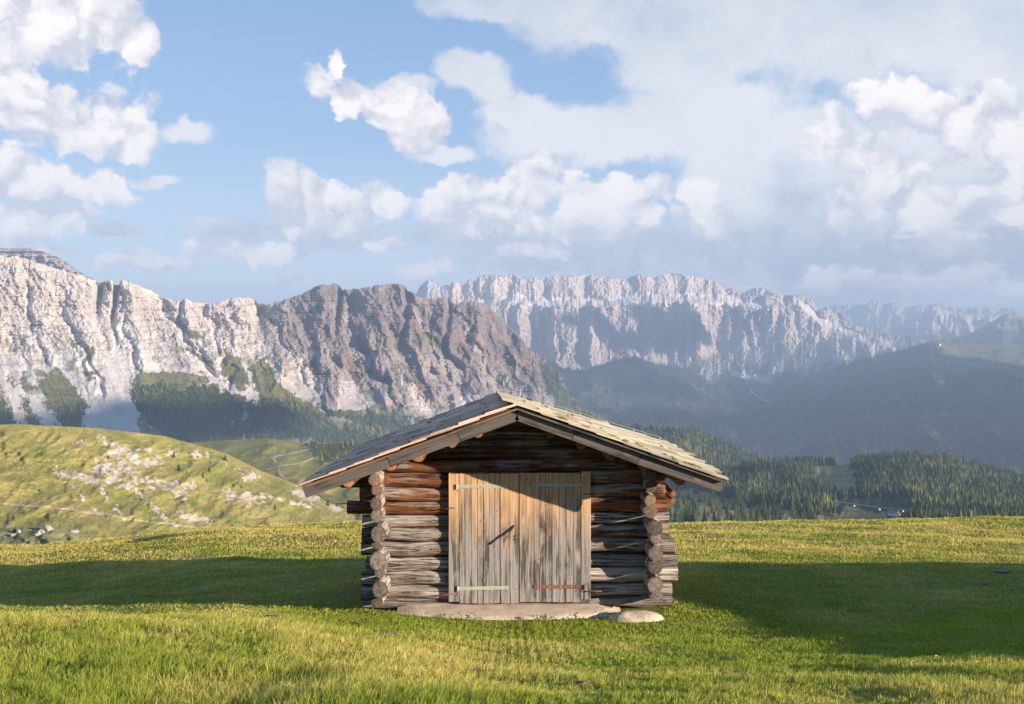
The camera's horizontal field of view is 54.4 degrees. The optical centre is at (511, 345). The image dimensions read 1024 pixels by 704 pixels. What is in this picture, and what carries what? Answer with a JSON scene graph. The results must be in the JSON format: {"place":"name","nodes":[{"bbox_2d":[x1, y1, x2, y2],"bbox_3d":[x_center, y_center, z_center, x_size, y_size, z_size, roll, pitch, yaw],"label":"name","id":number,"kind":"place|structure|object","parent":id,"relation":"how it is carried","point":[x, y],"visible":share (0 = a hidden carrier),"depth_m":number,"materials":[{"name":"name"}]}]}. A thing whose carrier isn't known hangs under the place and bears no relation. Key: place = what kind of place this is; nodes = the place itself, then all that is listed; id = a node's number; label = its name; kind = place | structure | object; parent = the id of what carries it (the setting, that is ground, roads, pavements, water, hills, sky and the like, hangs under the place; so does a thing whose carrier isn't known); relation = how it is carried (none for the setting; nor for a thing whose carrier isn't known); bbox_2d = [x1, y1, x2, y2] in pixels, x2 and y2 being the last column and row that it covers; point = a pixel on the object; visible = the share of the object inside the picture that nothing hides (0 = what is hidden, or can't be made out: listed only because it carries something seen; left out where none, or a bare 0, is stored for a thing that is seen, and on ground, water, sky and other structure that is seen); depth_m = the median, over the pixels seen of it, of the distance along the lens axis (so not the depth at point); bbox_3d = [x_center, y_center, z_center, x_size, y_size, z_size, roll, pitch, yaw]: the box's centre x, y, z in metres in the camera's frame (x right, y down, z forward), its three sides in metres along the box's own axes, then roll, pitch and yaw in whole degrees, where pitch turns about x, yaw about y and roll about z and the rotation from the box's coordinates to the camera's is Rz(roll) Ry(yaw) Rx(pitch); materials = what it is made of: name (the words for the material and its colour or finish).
{"place":"outdoors","nodes":[
{"label":"outdoors","id":0,"kind":"place"},
{"bbox_2d":[0,526,94,545],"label":"hill","id":1,"kind":"structure","parent":0,"point":[26,536],"depth_m":126.52,"materials":[{"name":"green plant"}]},
{"bbox_2d":[44,525,53,531],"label":"rock","id":2,"kind":"object","parent":1,"relation":"on","point":[47,528],"visible":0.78,"depth_m":127.68,"materials":[{"name":"stone"}]},
{"bbox_2d":[0,248,97,282],"bbox_3d":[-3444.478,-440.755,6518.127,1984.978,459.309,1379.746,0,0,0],"label":"mountain","id":3,"kind":"structure","parent":0,"point":[48,260],"depth_m":6347.30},
{"bbox_2d":[0,424,354,537],"bbox_3d":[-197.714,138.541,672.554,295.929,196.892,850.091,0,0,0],"label":"hill","id":4,"kind":"structure","parent":0,"point":[36,489],"depth_m":586.33,"materials":[{"name":"green plant"}]},
{"bbox_2d":[54,436,339,521],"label":"rubble","id":5,"kind":"object","parent":4,"relation":"on","point":[113,473],"visible":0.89,"depth_m":607.93,"materials":[{"name":"stone"}]},
{"bbox_2d":[191,438,370,520],"bbox_3d":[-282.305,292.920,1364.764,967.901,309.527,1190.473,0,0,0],"label":"hill","id":6,"kind":"structure","parent":0,"point":[297,463],"depth_m":1492.66,"materials":[{"name":"green plant"}]},
{"bbox_2d":[305,438,362,460],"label":"forest","id":7,"kind":"object","parent":6,"relation":"on","point":[342,447],"visible":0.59,"depth_m":1660.34,"materials":[{"name":"green plant"}]},
{"bbox_2d":[0,255,622,443],"bbox_3d":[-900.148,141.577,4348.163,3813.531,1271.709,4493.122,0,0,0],"label":"mountain","id":8,"kind":"structure","parent":0,"point":[333,346],"depth_m":4521.72,"materials":[{"name":"grey stone"}]},
{"bbox_2d":[0,338,631,443],"bbox_3d":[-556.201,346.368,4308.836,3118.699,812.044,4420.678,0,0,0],"label":"forest","id":9,"kind":"object","parent":8,"relation":"on","point":[208,430],"visible":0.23,"depth_m":3916.66,"materials":[{"name":"green plant"}]},
{"bbox_2d":[0,605,1023,703],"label":"grass","id":10,"kind":"structure","parent":0,"point":[405,660],"depth_m":7.09,"materials":[{"name":"green plant"}]},
{"bbox_2d":[0,515,1023,703],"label":"field","id":11,"kind":"structure","parent":0,"point":[657,609],"depth_m":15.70,"materials":[{"name":"green plant"}]},
{"bbox_2d":[260,614,285,619],"bbox_3d":[-2.727,3.092,11.277,0.335,0.061,0.292,0,0,0],"label":"soil mound","id":12,"kind":"object","parent":11,"relation":"on","point":[274,616],"visible":0.38,"depth_m":11.30,"materials":[{"name":"brown soil"}]},
{"bbox_2d":[372,630,396,635],"bbox_3d":[-1.321,2.981,10.245,0.374,0.058,0.349,0,0,35],"label":"soil mound","id":13,"kind":"object","parent":11,"relation":"on","point":[387,631],"visible":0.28,"depth_m":10.30,"materials":[{"name":"brown soil"}]},
{"bbox_2d":[465,669,490,677],"bbox_3d":[-0.244,2.257,6.809,0.246,0.056,0.222,0,0,0],"label":"soil mound","id":14,"kind":"object","parent":11,"relation":"on","point":[473,670],"visible":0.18,"depth_m":6.83,"materials":[{"name":"brown soil"}]},
{"bbox_2d":[396,604,620,619],"bbox_3d":[-0.040,3.646,12.790,2.920,0.496,0.620,0,0,0],"label":"doorstep","id":15,"kind":"object","parent":11,"relation":"on","point":[507,612],"visible":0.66,"depth_m":12.85,"materials":[{"name":"stone"}]},
{"bbox_2d":[299,380,728,607],"bbox_3d":[0.068,2.013,14.388,5.332,2.931,4.729,0,0,0],"label":"log hut","id":16,"kind":"object","parent":11,"relation":"on","point":[500,498],"visible":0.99,"depth_m":13.03,"materials":[{"name":"brown wood"}]},
{"bbox_2d":[456,473,518,603],"bbox_3d":[-0.324,2.523,12.980,0.822,1.705,0.162,0,0,0],"label":"door leaf","id":17,"kind":"structure","parent":16,"relation":"in","point":[467,588],"depth_m":13.02,"materials":[{"name":"brown wood"}]},
{"bbox_2d":[520,472,584,601],"bbox_3d":[0.528,2.510,13.024,0.859,1.693,0.063,0,0,0],"label":"door leaf","id":18,"kind":"structure","parent":16,"relation":"in","point":[550,503],"depth_m":13.02,"materials":[{"name":"brown wood"}]},
{"bbox_2d":[424,611,623,621],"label":"weeds","id":19,"kind":"object","parent":11,"relation":"on","point":[468,616],"visible":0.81,"depth_m":12.44,"materials":[{"name":"green plant"}]},
{"bbox_2d":[568,680,598,687],"bbox_3d":[0.432,2.071,6.037,0.189,0.062,0.168,0,0,0],"label":"soil mound","id":20,"kind":"object","parent":11,"relation":"on","point":[581,683],"visible":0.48,"depth_m":6.03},
{"bbox_2d":[607,610,664,622],"bbox_3d":[1.576,3.491,12.627,0.745,0.252,0.574,0,0,0],"label":"boulder","id":21,"kind":"object","parent":11,"relation":"on","point":[633,616],"visible":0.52,"depth_m":12.51,"materials":[{"name":"stone"}]},
{"bbox_2d":[993,569,1010,572],"bbox_3d":[8.109,3.732,16.469,0.290,0.047,0.139,0,0,0],"label":"stone","id":22,"kind":"object","parent":11,"relation":"on","point":[1002,571],"visible":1,"depth_m":16.44,"materials":[{"name":"stone"}]},
{"bbox_2d":[0,0,1023,309],"label":"sky","id":23,"kind":"structure","parent":0,"point":[829,152],"materials":[{"name":"blue"}]},
{"bbox_2d":[550,357,776,460],"bbox_3d":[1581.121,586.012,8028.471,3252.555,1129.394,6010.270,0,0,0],"label":"hill","id":24,"kind":"structure","parent":0,"point":[757,446],"depth_m":8825.67,"materials":[{"name":"green plant"}]},
{"bbox_2d":[547,354,801,459],"bbox_3d":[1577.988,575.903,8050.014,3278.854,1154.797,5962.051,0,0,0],"label":"forest","id":25,"kind":"object","parent":24,"relation":"on","point":[768,437],"visible":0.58,"depth_m":8469.73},
{"bbox_2d":[415,273,930,403],"bbox_3d":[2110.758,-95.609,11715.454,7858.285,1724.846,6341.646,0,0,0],"label":"mountain","id":26,"kind":"structure","parent":0,"point":[586,321],"depth_m":12150.75,"materials":[{"name":"grey stone"}]},
{"bbox_2d":[688,354,864,403],"bbox_3d":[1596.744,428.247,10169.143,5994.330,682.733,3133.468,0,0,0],"label":"forest","id":27,"kind":"object","parent":26,"relation":"on","point":[752,385],"visible":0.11,"depth_m":10733.57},
{"bbox_2d":[616,425,745,490],"bbox_3d":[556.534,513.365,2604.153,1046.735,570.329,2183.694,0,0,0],"label":"hill","id":28,"kind":"structure","parent":0,"point":[675,486],"depth_m":3057.30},
{"bbox_2d":[579,412,773,491],"bbox_3d":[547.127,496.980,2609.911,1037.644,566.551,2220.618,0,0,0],"label":"forest","id":29,"kind":"object","parent":28,"relation":"on","point":[723,447],"visible":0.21,"depth_m":3067.24,"materials":[{"name":"green plant"}]},
{"bbox_2d":[725,287,783,296],"bbox_3d":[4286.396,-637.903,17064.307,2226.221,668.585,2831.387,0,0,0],"label":"mountain","id":30,"kind":"structure","parent":0,"point":[755,291],"depth_m":16376.22,"materials":[{"name":"grey stone"}]},
{"bbox_2d":[661,463,910,522],"bbox_3d":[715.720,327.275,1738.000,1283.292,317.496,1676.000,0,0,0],"label":"hill","id":31,"kind":"structure","parent":0,"point":[843,477],"depth_m":1554.42,"materials":[{"name":"green plant"}]},
{"bbox_2d":[669,504,673,519],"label":"conifer tree","id":32,"kind":"object","parent":31,"relation":"on","point":[671,516],"visible":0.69,"depth_m":1239.38,"materials":[{"name":"green plant"}]},
{"bbox_2d":[671,506,678,523],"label":"conifer tree","id":33,"kind":"object","parent":31,"relation":"on","point":[675,517],"visible":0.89,"depth_m":1119.60,"materials":[{"name":"green plant"}]},
{"bbox_2d":[680,505,690,521],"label":"conifer tree","id":34,"kind":"object","parent":31,"relation":"on","point":[686,517],"visible":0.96,"depth_m":1131.41,"materials":[{"name":"green plant"}]},
{"bbox_2d":[685,489,690,499],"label":"conifer tree","id":35,"kind":"object","parent":31,"relation":"on","point":[688,496],"visible":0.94,"depth_m":1718.81,"materials":[{"name":"green plant"}]},
{"bbox_2d":[689,503,698,521],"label":"conifer tree","id":36,"kind":"object","parent":31,"relation":"on","point":[692,516],"visible":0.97,"depth_m":1129.54,"materials":[{"name":"green plant"}]},
{"bbox_2d":[689,501,700,515],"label":"conifer tree","id":37,"kind":"object","parent":31,"relation":"on","point":[697,510],"visible":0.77,"depth_m":1261.49,"materials":[{"name":"green plant"}]},
{"bbox_2d":[700,508,706,521],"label":"conifer tree","id":38,"kind":"object","parent":31,"relation":"on","point":[704,514],"visible":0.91,"depth_m":1113.53,"materials":[{"name":"green plant"}]},
{"bbox_2d":[709,503,715,512],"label":"conifer tree","id":39,"kind":"object","parent":31,"relation":"on","point":[712,509],"visible":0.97,"depth_m":1377.13,"materials":[{"name":"green plant"}]},
{"bbox_2d":[711,510,716,521],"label":"conifer tree","id":40,"kind":"object","parent":31,"relation":"on","point":[713,518],"visible":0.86,"depth_m":1113.57,"materials":[{"name":"green plant"}]},
{"bbox_2d":[715,509,723,521],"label":"conifer tree","id":41,"kind":"object","parent":31,"relation":"on","point":[718,518],"visible":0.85,"depth_m":1110.71,"materials":[{"name":"green plant"}]},
{"bbox_2d":[722,497,726,508],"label":"conifer tree","id":42,"kind":"object","parent":31,"relation":"on","point":[724,505],"visible":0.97,"depth_m":1471.24,"materials":[{"name":"green plant"}]},
{"bbox_2d":[723,507,729,520],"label":"conifer tree","id":43,"kind":"object","parent":31,"relation":"on","point":[727,518],"visible":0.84,"depth_m":1188.45,"materials":[{"name":"green plant"}]},
{"bbox_2d":[733,506,736,519],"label":"conifer tree","id":44,"kind":"object","parent":31,"relation":"on","point":[734,516],"visible":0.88,"depth_m":1232.76,"materials":[{"name":"green plant"}]},
{"bbox_2d":[739,502,744,517],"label":"conifer tree","id":45,"kind":"object","parent":31,"relation":"on","point":[741,510],"visible":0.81,"depth_m":1296.22,"materials":[{"name":"green plant"}]},
{"bbox_2d":[749,507,754,518],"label":"conifer tree","id":46,"kind":"object","parent":31,"relation":"on","point":[751,516],"visible":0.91,"depth_m":1281.84,"materials":[{"name":"green plant"}]},
{"bbox_2d":[752,509,762,520],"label":"conifer tree","id":47,"kind":"object","parent":31,"relation":"on","point":[759,516],"visible":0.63,"depth_m":1179.29,"materials":[{"name":"green plant"}]},
{"bbox_2d":[763,510,768,520],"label":"conifer tree","id":48,"kind":"object","parent":31,"relation":"on","point":[766,516],"visible":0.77,"depth_m":1190.33,"materials":[{"name":"green plant"}]},
{"bbox_2d":[774,505,779,519],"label":"conifer tree","id":49,"kind":"object","parent":31,"relation":"on","point":[776,516],"visible":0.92,"depth_m":1240.43,"materials":[{"name":"green plant"}]},
{"bbox_2d":[797,504,803,518],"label":"conifer tree","id":50,"kind":"object","parent":31,"relation":"on","point":[800,513],"visible":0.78,"depth_m":1269.13,"materials":[{"name":"green plant"}]},
{"bbox_2d":[807,504,812,518],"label":"conifer tree","id":51,"kind":"object","parent":31,"relation":"on","point":[810,514],"visible":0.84,"depth_m":1262.05,"materials":[{"name":"green plant"}]},
{"bbox_2d":[811,507,816,519],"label":"conifer tree","id":52,"kind":"object","parent":31,"relation":"on","point":[813,516],"visible":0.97,"depth_m":1237.09,"materials":[{"name":"green plant"}]},
{"bbox_2d":[814,502,821,514],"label":"conifer tree","id":53,"kind":"object","parent":31,"relation":"on","point":[818,510],"visible":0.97,"depth_m":1326.08,"materials":[{"name":"green plant"}]},
{"bbox_2d":[827,504,832,515],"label":"conifer tree","id":54,"kind":"object","parent":31,"relation":"on","point":[829,513],"visible":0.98,"depth_m":1314.51,"materials":[{"name":"green plant"}]},
{"bbox_2d":[693,448,1023,518],"bbox_3d":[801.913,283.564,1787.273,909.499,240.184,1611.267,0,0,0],"label":"forest","id":55,"kind":"object","parent":31,"relation":"on","point":[929,479],"visible":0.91,"depth_m":1809.35,"materials":[{"name":"green plant"}]},
{"bbox_2d":[887,510,896,515],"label":"house","id":56,"kind":"structure","parent":31,"relation":"on","point":[890,512],"depth_m":1289.81,"materials":[{"name":"grey"}]},
{"bbox_2d":[759,340,1023,473],"bbox_3d":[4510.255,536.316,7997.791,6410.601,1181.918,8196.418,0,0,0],"label":"hill","id":57,"kind":"structure","parent":0,"point":[960,352],"depth_m":7466.81,"materials":[{"name":"green plant"}]},
{"bbox_2d":[757,338,1023,474],"bbox_3d":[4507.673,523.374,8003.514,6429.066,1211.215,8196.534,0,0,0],"label":"forest","id":58,"kind":"object","parent":57,"relation":"on","point":[983,418],"visible":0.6,"depth_m":6987.24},
{"bbox_2d":[818,299,1023,332],"bbox_3d":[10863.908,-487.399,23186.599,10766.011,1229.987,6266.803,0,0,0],"label":"mountain","id":59,"kind":"structure","parent":0,"point":[878,316],"depth_m":23012.07,"materials":[{"name":"grey stone"}]},
{"bbox_2d":[888,306,1023,340],"bbox_3d":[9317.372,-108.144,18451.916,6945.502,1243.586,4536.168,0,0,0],"label":"mountain","id":60,"kind":"structure","parent":0,"point":[933,323],"depth_m":18022.21,"materials":[{"name":"grey stone"}]},
{"bbox_2d":[946,313,1023,343],"bbox_3d":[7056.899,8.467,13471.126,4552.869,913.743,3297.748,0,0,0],"label":"mountain","id":61,"kind":"structure","parent":0,"point":[1007,328],"depth_m":13166.18,"materials":[{"name":"grey stone"}]}
]}

